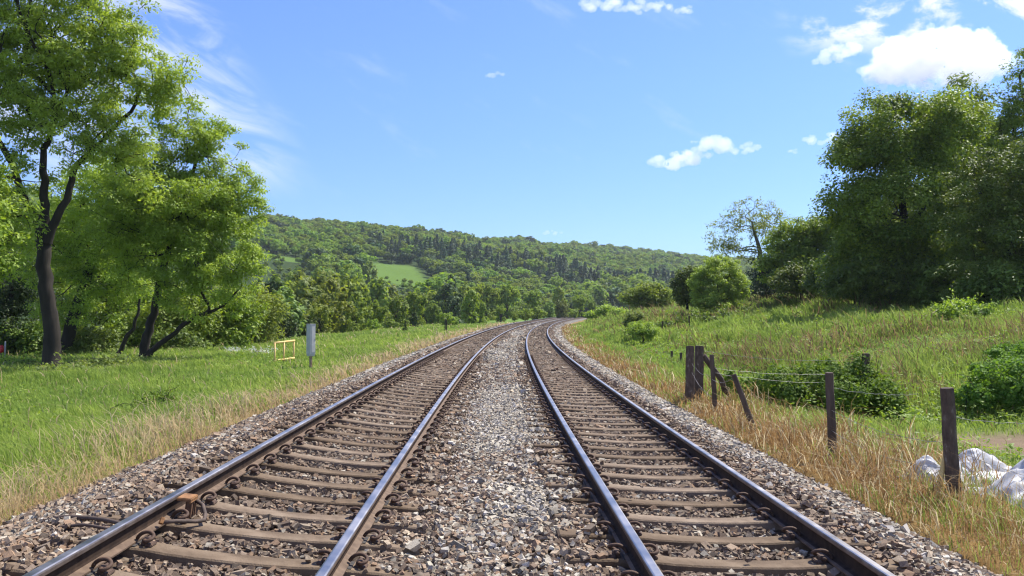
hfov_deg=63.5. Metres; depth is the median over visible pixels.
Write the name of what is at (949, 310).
nettle patch
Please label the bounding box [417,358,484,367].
concrete sleeper
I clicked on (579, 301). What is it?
valley tree
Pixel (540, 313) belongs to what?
valley tree
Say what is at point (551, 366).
concrete sleeper
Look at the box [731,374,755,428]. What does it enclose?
fence post
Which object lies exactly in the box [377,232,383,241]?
conifer tree
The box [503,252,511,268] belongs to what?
conifer tree
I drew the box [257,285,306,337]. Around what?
valley tree
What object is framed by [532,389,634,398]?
concrete sleeper
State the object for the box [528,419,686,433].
concrete sleeper
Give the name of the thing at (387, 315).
valley tree
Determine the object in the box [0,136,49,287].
maple tree
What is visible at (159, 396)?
dock patch
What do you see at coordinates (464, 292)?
valley tree
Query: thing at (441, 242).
conifer tree
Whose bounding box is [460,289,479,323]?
valley tree
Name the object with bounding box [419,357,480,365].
concrete sleeper
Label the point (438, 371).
concrete sleeper
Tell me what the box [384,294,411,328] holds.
valley tree
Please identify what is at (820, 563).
concrete sleeper
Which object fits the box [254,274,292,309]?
valley tree
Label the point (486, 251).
conifer tree
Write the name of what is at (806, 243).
sycamore tree
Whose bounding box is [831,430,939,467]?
fence wire
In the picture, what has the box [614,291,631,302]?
broadleaf tree
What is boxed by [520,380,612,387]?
concrete sleeper
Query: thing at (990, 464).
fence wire
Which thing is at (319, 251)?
broadleaf tree
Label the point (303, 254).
broadleaf tree
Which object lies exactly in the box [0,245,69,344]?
yew tree
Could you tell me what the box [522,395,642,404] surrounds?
concrete sleeper
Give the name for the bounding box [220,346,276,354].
flower patch
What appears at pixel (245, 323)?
meadow tree
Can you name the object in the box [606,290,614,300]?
broadleaf tree
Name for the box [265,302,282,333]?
valley tree
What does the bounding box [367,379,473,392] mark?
concrete sleeper
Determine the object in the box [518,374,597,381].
concrete sleeper
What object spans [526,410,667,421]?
concrete sleeper
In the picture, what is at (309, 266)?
broadleaf tree
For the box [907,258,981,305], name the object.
wood shrub
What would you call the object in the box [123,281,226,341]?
meadow tree
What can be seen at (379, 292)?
valley tree
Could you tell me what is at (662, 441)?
concrete sleeper
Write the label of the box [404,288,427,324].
valley tree
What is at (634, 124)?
sky
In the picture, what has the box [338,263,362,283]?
valley tree
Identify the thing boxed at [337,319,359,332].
valley tree
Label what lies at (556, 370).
concrete sleeper
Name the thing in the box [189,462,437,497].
concrete sleeper
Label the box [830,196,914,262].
backdrop tree
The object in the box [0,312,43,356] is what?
shade shrub
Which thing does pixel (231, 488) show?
concrete sleeper
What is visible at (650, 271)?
conifer tree
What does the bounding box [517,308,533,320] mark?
valley tree
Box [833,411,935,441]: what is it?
fence wire
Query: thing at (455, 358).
concrete sleeper
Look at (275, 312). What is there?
meadow tree
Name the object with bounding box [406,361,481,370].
concrete sleeper
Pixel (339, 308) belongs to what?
valley tree
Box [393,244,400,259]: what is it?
conifer tree
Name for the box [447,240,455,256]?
conifer tree
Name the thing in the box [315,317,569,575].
rail
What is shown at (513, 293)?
valley tree
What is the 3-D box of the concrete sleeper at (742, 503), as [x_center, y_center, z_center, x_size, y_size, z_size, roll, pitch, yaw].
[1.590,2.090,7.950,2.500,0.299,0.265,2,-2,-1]
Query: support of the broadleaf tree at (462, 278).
on the ground at (396, 272)
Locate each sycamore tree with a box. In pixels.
[752,214,852,296]
[807,84,997,303]
[904,71,1021,239]
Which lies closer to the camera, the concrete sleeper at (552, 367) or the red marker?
the concrete sleeper at (552, 367)
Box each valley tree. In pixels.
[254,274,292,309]
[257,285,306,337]
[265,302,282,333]
[268,271,315,307]
[273,310,299,338]
[278,277,321,337]
[293,266,340,324]
[302,302,333,334]
[312,279,355,333]
[317,263,371,319]
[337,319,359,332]
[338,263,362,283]
[343,291,373,330]
[347,304,378,326]
[356,277,391,328]
[361,260,377,288]
[366,299,388,328]
[367,318,381,329]
[372,284,411,320]
[381,311,401,325]
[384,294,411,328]
[385,319,399,327]
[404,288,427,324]
[408,311,419,326]
[412,286,440,323]
[413,272,454,303]
[424,300,441,323]
[429,282,465,323]
[439,312,455,324]
[444,274,466,298]
[447,281,480,318]
[451,316,459,324]
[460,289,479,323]
[474,282,500,320]
[475,301,489,323]
[493,281,519,318]
[495,304,506,321]
[510,312,518,320]
[516,300,530,311]
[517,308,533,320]
[523,290,542,316]
[530,306,546,319]
[542,301,555,317]
[550,286,565,315]
[553,299,569,318]
[567,308,578,317]
[571,291,587,317]
[588,300,597,310]
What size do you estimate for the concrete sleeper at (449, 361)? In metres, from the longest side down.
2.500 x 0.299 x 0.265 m
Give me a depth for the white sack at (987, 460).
9.91 m
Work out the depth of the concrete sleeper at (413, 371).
23.14 m
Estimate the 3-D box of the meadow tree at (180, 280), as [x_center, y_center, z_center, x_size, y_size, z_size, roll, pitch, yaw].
[-25.820,-1.082,60.185,10.657,13.569,8.806,0,-2,0]
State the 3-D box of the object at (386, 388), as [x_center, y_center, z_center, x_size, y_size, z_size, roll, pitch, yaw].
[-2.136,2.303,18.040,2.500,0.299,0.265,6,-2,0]
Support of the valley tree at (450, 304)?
on the ground at (396, 272)
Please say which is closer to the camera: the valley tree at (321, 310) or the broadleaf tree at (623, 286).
the valley tree at (321, 310)
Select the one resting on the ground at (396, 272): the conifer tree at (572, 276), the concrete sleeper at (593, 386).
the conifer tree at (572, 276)
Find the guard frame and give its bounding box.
[273,340,294,361]
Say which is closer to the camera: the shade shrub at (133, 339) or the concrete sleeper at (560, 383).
the concrete sleeper at (560, 383)
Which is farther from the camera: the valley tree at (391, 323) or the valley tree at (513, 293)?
the valley tree at (513, 293)
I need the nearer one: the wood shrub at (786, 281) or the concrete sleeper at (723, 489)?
the concrete sleeper at (723, 489)
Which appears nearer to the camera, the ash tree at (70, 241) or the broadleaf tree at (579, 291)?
the ash tree at (70, 241)
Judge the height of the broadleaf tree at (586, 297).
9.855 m
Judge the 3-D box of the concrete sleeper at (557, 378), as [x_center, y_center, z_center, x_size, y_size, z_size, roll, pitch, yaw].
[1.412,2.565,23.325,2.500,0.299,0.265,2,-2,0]
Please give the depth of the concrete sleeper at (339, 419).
12.81 m
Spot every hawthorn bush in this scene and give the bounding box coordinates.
[616,280,674,310]
[621,309,645,336]
[626,320,660,341]
[669,264,696,311]
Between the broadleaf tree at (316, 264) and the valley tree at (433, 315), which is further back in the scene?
the broadleaf tree at (316, 264)
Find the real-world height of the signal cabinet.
1.787 m
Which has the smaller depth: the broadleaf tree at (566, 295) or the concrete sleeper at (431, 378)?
the concrete sleeper at (431, 378)
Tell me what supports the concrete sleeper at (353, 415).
on the ballast bed
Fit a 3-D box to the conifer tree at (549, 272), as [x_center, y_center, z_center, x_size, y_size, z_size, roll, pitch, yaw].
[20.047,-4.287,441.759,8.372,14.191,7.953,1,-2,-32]
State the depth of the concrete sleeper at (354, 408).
14.12 m
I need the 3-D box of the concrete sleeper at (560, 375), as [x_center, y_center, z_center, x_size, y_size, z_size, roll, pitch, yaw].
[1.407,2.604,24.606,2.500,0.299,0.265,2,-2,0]
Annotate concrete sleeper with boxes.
[0,554,144,575]
[50,527,412,575]
[96,506,419,554]
[131,489,426,532]
[163,474,432,513]
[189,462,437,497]
[210,451,440,485]
[230,442,445,473]
[253,434,448,464]
[262,429,451,455]
[275,422,453,446]
[288,417,456,438]
[298,410,458,432]
[308,405,460,426]
[318,403,460,421]
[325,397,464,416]
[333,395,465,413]
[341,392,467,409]
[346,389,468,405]
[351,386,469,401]
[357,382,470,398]
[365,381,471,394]
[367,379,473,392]
[375,377,473,389]
[376,375,475,387]
[380,373,475,385]
[384,371,476,383]
[387,370,476,380]
[391,368,478,379]
[398,365,474,375]
[399,364,478,373]
[399,367,479,377]
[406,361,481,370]
[407,363,471,370]
[408,360,481,369]
[413,359,481,368]
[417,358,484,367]
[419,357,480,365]
[433,356,476,362]
[438,353,485,361]
[516,361,578,365]
[517,360,575,364]
[517,365,592,371]
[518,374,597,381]
[519,358,581,362]
[519,370,598,375]
[520,371,602,377]
[520,378,611,385]
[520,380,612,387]
[521,376,606,382]
[522,368,596,374]
[522,373,602,378]
[522,392,636,401]
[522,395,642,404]
[523,384,624,392]
[523,398,648,408]
[524,364,591,369]
[524,402,656,412]
[525,359,574,363]
[525,367,593,372]
[525,387,629,395]
[525,406,662,417]
[526,362,572,367]
[526,363,581,368]
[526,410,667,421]
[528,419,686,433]
[529,382,621,390]
[529,414,678,427]
[530,425,696,438]
[531,431,707,445]
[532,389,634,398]
[533,437,719,454]
[535,445,732,462]
[538,453,748,471]
[540,463,766,483]
[543,474,786,497]
[547,487,807,511]
[552,503,837,530]
[557,521,871,551]
[563,543,905,575]
[620,570,677,575]
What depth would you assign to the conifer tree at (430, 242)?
511.59 m
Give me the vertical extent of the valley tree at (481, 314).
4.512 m
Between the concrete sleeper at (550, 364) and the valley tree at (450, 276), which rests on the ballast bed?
the concrete sleeper at (550, 364)
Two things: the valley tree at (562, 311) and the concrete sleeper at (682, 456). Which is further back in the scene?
the valley tree at (562, 311)
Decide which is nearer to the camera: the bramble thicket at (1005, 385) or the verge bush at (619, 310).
the bramble thicket at (1005, 385)
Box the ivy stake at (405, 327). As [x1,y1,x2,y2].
[402,319,407,330]
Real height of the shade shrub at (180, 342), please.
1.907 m
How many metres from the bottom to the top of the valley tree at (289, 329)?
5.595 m
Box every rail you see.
[23,316,563,575]
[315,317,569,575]
[525,317,663,575]
[546,317,895,575]
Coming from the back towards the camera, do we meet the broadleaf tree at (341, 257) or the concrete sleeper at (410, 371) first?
the broadleaf tree at (341, 257)
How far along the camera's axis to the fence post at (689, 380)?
18.48 m
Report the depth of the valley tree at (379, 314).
103.34 m
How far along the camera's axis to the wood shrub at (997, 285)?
41.22 m
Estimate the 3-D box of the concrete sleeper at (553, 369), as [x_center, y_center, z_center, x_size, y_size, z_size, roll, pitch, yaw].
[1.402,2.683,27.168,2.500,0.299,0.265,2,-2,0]
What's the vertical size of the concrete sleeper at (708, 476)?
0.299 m
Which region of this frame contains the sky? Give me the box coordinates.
[0,0,1023,257]
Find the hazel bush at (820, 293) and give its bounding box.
[812,272,886,304]
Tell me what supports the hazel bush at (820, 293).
on the ground at (396, 272)
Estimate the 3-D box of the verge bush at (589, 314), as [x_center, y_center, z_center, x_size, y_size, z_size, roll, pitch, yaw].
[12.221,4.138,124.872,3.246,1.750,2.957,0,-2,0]
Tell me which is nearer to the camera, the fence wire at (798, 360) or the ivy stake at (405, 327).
the fence wire at (798, 360)
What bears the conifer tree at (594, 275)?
on the ground at (396, 272)
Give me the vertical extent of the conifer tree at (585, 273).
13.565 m
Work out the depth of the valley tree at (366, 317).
137.53 m
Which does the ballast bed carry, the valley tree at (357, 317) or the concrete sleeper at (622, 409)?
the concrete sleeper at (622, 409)
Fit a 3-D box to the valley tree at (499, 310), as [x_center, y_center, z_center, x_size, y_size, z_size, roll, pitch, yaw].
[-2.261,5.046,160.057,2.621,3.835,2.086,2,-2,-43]
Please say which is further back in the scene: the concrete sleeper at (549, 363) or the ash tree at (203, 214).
the ash tree at (203, 214)
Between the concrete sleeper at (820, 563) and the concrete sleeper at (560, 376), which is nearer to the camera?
the concrete sleeper at (820, 563)
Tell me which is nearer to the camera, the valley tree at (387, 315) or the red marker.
the red marker
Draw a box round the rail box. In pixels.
[158,493,206,524]
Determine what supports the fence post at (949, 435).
on the ground at (396, 272)
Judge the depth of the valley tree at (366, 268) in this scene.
329.39 m
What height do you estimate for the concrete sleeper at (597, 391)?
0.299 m
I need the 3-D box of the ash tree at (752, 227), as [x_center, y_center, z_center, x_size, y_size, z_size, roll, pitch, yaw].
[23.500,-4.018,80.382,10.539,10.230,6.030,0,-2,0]
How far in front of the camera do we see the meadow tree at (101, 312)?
51.27 m
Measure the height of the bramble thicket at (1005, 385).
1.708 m
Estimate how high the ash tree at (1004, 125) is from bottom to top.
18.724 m
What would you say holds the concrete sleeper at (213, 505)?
on the ballast bed
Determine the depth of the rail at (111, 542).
6.69 m
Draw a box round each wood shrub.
[765,261,819,302]
[796,254,829,300]
[811,255,898,306]
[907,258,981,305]
[951,256,1023,305]
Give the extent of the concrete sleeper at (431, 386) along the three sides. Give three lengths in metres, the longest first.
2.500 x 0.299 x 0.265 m
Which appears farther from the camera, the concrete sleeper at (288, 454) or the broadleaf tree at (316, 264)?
the broadleaf tree at (316, 264)
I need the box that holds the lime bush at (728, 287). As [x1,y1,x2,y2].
[685,253,752,313]
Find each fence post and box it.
[685,346,693,403]
[694,345,729,399]
[709,355,717,411]
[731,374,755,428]
[825,372,836,459]
[862,353,869,413]
[940,387,960,502]
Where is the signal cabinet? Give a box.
[306,324,315,367]
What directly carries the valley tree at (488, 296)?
on the ground at (396, 272)
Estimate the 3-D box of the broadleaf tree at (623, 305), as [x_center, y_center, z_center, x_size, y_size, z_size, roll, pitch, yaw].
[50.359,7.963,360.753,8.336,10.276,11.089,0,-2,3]
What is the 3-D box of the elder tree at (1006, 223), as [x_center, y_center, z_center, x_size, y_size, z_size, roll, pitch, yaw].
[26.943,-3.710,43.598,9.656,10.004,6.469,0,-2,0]
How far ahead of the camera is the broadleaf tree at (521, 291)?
355.81 m
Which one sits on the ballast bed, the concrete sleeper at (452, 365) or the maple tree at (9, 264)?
the concrete sleeper at (452, 365)
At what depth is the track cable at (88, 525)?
6.07 m
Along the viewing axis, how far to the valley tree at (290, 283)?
148.78 m
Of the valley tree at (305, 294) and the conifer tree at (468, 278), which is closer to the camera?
the valley tree at (305, 294)
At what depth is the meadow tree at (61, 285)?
57.70 m
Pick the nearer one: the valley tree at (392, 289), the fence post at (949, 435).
the fence post at (949, 435)
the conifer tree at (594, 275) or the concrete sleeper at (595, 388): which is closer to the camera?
the concrete sleeper at (595, 388)
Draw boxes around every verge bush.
[583,310,596,318]
[593,304,614,315]
[607,306,628,315]
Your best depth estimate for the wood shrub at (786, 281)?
63.76 m
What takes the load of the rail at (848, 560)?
on the ballast bed
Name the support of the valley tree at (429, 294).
on the ground at (396, 272)
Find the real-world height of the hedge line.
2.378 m
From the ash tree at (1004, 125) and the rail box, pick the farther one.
the ash tree at (1004, 125)
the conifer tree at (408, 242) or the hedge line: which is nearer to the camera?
the hedge line
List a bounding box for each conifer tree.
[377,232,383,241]
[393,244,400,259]
[405,236,410,244]
[414,234,418,244]
[417,241,423,256]
[423,239,428,252]
[428,237,434,249]
[439,238,445,249]
[442,248,446,261]
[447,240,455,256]
[464,246,472,261]
[465,271,472,282]
[473,245,479,256]
[478,240,482,250]
[484,245,490,261]
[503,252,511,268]
[536,268,541,278]
[546,267,553,288]
[556,254,563,268]
[557,259,562,273]
[561,265,569,280]
[568,272,574,281]
[579,266,583,278]
[581,267,587,278]
[592,270,596,281]
[648,267,652,276]
[653,267,658,277]
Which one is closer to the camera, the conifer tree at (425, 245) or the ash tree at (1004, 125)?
the ash tree at (1004, 125)
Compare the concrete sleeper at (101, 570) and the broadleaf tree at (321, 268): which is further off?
the broadleaf tree at (321, 268)
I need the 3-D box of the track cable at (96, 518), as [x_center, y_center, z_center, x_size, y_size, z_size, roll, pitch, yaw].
[-3.247,1.795,6.257,0.935,0.142,0.070,0,-2,12]
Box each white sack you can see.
[896,455,966,486]
[959,448,1011,486]
[962,458,1023,509]
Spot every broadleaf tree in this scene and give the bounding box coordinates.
[300,249,311,259]
[304,247,329,258]
[306,260,315,271]
[308,254,334,263]
[310,253,333,262]
[310,266,334,276]
[311,259,328,270]
[329,262,342,271]
[333,260,357,272]
[337,255,354,261]
[347,257,365,265]
[453,272,472,283]
[464,282,475,288]
[492,281,508,287]
[512,281,532,290]
[518,289,526,298]
[537,287,548,293]
[539,298,550,309]
[564,293,574,307]
[571,292,589,311]
[574,290,592,310]
[586,285,608,299]
[588,292,600,307]
[591,293,607,305]
[606,287,623,299]
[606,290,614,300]
[613,282,630,290]
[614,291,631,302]
[618,295,631,308]
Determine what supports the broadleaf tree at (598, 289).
on the ground at (396, 272)
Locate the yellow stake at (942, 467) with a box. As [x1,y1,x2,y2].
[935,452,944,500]
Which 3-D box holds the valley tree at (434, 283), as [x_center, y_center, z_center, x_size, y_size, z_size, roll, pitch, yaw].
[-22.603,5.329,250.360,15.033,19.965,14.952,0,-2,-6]
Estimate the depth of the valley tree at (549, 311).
194.40 m
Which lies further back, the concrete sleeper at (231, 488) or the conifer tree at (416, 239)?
the conifer tree at (416, 239)
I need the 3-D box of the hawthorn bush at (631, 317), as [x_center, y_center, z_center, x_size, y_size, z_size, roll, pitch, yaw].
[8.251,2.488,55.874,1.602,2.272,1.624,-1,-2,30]
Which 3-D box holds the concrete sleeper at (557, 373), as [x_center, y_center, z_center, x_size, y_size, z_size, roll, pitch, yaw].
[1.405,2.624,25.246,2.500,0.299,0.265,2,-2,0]
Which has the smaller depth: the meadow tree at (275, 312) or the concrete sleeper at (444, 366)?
the concrete sleeper at (444, 366)
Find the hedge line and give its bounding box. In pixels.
[654,299,755,327]
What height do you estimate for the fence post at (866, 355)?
1.552 m
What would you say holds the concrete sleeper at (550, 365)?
on the ballast bed
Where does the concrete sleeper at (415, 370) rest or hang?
on the ballast bed
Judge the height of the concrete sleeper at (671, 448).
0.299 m
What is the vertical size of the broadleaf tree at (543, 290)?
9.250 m
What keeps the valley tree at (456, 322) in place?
on the ground at (396, 272)
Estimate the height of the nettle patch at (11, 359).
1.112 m
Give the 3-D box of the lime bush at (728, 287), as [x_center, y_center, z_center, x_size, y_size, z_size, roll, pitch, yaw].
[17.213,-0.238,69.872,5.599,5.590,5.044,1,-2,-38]
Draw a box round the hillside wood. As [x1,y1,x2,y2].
[0,187,772,306]
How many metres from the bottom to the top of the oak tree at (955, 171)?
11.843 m
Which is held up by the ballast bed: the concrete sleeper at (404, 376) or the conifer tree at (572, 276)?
the concrete sleeper at (404, 376)
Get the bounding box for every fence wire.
[708,351,853,360]
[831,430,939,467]
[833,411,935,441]
[958,450,1021,474]
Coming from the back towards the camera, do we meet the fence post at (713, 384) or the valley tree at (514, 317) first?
the valley tree at (514, 317)
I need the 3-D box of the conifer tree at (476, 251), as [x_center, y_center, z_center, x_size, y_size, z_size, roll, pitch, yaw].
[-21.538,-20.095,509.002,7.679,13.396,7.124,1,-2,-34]
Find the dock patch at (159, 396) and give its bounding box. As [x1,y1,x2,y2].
[109,385,179,414]
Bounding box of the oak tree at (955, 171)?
[890,140,1015,264]
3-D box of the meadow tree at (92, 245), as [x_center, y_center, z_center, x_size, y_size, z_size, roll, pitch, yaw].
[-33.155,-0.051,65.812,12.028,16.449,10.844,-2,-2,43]
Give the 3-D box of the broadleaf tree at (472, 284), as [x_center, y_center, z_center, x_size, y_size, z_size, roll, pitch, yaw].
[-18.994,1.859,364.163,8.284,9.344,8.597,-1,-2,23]
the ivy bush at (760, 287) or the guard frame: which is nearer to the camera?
the guard frame
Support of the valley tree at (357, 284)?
on the ground at (396, 272)
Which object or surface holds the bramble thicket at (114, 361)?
on the ground at (396, 272)
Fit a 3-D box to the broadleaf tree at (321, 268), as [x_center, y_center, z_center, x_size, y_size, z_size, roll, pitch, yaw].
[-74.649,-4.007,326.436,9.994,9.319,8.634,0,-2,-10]
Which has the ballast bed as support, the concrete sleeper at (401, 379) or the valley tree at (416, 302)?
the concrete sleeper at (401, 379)
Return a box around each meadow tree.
[1,215,84,333]
[23,188,176,325]
[53,264,168,332]
[94,197,232,307]
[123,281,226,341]
[190,280,271,346]
[225,280,292,343]
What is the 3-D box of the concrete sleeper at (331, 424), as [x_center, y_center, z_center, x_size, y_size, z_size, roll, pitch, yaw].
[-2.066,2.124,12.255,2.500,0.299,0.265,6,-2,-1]
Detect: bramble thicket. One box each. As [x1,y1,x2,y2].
[0,346,205,373]
[718,350,910,420]
[943,337,1023,414]
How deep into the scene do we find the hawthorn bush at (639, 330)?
51.72 m
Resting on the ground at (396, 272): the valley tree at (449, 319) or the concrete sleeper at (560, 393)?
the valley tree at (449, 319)
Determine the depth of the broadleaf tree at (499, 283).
384.26 m
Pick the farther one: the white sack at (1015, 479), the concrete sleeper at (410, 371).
the concrete sleeper at (410, 371)
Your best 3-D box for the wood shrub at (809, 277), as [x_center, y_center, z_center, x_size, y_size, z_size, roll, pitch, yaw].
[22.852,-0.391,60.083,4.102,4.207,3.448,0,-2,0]
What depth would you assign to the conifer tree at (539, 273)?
437.46 m
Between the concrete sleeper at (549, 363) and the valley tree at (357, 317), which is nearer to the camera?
the concrete sleeper at (549, 363)
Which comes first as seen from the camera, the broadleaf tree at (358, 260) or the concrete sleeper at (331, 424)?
the concrete sleeper at (331, 424)
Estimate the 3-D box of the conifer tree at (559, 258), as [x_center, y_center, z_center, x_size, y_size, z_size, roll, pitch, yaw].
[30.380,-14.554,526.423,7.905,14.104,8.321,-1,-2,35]
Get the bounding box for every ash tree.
[0,0,208,366]
[9,155,173,354]
[74,95,276,358]
[701,196,790,298]
[955,47,1023,200]
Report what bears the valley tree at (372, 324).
on the ground at (396, 272)
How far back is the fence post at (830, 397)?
11.40 m
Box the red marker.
[0,345,3,356]
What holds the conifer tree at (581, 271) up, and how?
on the ground at (396, 272)
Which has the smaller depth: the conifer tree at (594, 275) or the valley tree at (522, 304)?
the valley tree at (522, 304)
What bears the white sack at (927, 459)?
on the ground at (396, 272)
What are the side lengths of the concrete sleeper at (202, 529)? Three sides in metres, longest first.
2.500 x 0.299 x 0.265 m
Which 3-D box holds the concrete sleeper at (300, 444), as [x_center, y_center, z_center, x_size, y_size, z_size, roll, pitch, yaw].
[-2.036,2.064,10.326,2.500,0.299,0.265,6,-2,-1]
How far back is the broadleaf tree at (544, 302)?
321.66 m
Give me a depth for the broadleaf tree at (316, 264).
339.38 m
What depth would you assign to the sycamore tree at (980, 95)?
59.16 m
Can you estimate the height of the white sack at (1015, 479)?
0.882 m
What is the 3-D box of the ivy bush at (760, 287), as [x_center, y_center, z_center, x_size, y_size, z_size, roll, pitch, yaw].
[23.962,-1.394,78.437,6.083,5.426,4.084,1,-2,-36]
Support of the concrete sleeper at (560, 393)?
on the ballast bed
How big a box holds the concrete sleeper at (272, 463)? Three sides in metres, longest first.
2.500 x 0.299 x 0.265 m
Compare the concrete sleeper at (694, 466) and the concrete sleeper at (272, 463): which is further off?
the concrete sleeper at (694, 466)
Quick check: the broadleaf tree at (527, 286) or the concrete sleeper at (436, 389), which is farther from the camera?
the broadleaf tree at (527, 286)
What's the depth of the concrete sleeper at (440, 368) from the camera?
25.69 m
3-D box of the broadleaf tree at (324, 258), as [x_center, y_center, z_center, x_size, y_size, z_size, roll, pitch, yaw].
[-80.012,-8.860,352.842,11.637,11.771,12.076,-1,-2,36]
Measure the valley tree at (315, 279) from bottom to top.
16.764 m
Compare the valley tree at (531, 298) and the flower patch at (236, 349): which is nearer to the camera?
the flower patch at (236, 349)
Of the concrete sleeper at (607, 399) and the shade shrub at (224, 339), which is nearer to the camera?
the concrete sleeper at (607, 399)
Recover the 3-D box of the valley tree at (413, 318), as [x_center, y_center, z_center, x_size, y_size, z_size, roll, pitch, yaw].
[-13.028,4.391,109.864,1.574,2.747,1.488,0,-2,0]
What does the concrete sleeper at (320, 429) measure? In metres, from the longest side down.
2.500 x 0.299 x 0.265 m
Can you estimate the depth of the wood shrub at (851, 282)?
49.30 m
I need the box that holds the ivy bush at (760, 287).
[739,246,788,299]
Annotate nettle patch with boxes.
[0,346,41,365]
[928,288,998,320]
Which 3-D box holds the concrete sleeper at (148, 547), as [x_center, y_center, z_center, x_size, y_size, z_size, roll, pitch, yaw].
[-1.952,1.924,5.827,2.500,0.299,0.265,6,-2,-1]
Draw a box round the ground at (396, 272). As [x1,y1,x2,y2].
[0,242,1023,575]
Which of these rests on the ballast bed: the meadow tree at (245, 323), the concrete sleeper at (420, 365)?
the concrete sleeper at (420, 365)
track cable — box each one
[40,515,119,523]
[58,523,107,529]
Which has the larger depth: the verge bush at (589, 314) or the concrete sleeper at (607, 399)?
the verge bush at (589, 314)
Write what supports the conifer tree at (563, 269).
on the ground at (396, 272)
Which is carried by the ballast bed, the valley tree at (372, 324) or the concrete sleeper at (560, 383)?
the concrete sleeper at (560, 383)
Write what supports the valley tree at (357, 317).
on the ground at (396, 272)
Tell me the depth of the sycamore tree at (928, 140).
50.48 m
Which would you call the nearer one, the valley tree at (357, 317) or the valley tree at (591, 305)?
the valley tree at (357, 317)
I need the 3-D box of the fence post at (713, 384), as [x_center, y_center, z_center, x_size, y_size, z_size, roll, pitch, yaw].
[4.142,2.077,16.946,0.176,1.416,0.109,0,-2,4]
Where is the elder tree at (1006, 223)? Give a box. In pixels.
[928,128,1023,301]
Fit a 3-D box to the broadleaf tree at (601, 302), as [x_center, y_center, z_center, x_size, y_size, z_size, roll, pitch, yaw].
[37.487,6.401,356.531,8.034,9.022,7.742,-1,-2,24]
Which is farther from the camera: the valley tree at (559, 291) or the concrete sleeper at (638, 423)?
the valley tree at (559, 291)
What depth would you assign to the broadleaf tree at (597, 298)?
355.32 m
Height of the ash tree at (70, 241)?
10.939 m
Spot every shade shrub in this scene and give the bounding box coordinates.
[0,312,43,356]
[38,321,126,354]
[95,313,143,349]
[149,325,213,350]
[198,322,250,347]
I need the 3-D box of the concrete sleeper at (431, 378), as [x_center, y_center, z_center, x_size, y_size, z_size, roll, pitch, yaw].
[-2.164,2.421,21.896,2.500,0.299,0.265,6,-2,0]
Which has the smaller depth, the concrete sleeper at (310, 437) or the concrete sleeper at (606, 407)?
the concrete sleeper at (310, 437)
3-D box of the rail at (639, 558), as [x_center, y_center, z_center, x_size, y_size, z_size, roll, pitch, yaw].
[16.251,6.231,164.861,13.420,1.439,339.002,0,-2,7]
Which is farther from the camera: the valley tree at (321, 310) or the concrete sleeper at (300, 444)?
the valley tree at (321, 310)
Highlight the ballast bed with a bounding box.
[6,317,928,575]
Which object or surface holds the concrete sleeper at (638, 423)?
on the ballast bed
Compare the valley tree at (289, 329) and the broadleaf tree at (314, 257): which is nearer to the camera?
the valley tree at (289, 329)
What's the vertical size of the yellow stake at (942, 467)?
0.685 m
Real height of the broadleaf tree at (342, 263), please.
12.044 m
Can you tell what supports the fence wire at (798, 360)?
attached to the fence post at (700, 357)
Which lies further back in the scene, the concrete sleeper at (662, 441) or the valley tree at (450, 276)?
the valley tree at (450, 276)
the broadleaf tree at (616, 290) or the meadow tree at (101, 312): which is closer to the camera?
the meadow tree at (101, 312)
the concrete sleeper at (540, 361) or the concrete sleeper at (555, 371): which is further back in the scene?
the concrete sleeper at (540, 361)
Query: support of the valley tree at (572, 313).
on the ground at (396, 272)
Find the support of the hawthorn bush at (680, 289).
on the ground at (396, 272)
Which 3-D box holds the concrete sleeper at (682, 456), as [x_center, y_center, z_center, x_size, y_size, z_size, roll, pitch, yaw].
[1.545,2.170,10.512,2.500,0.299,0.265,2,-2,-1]
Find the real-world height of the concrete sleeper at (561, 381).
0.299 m
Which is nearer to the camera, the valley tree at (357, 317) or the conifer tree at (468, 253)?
the valley tree at (357, 317)
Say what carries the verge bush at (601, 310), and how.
on the ground at (396, 272)
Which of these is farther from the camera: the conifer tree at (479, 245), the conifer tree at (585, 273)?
the conifer tree at (479, 245)

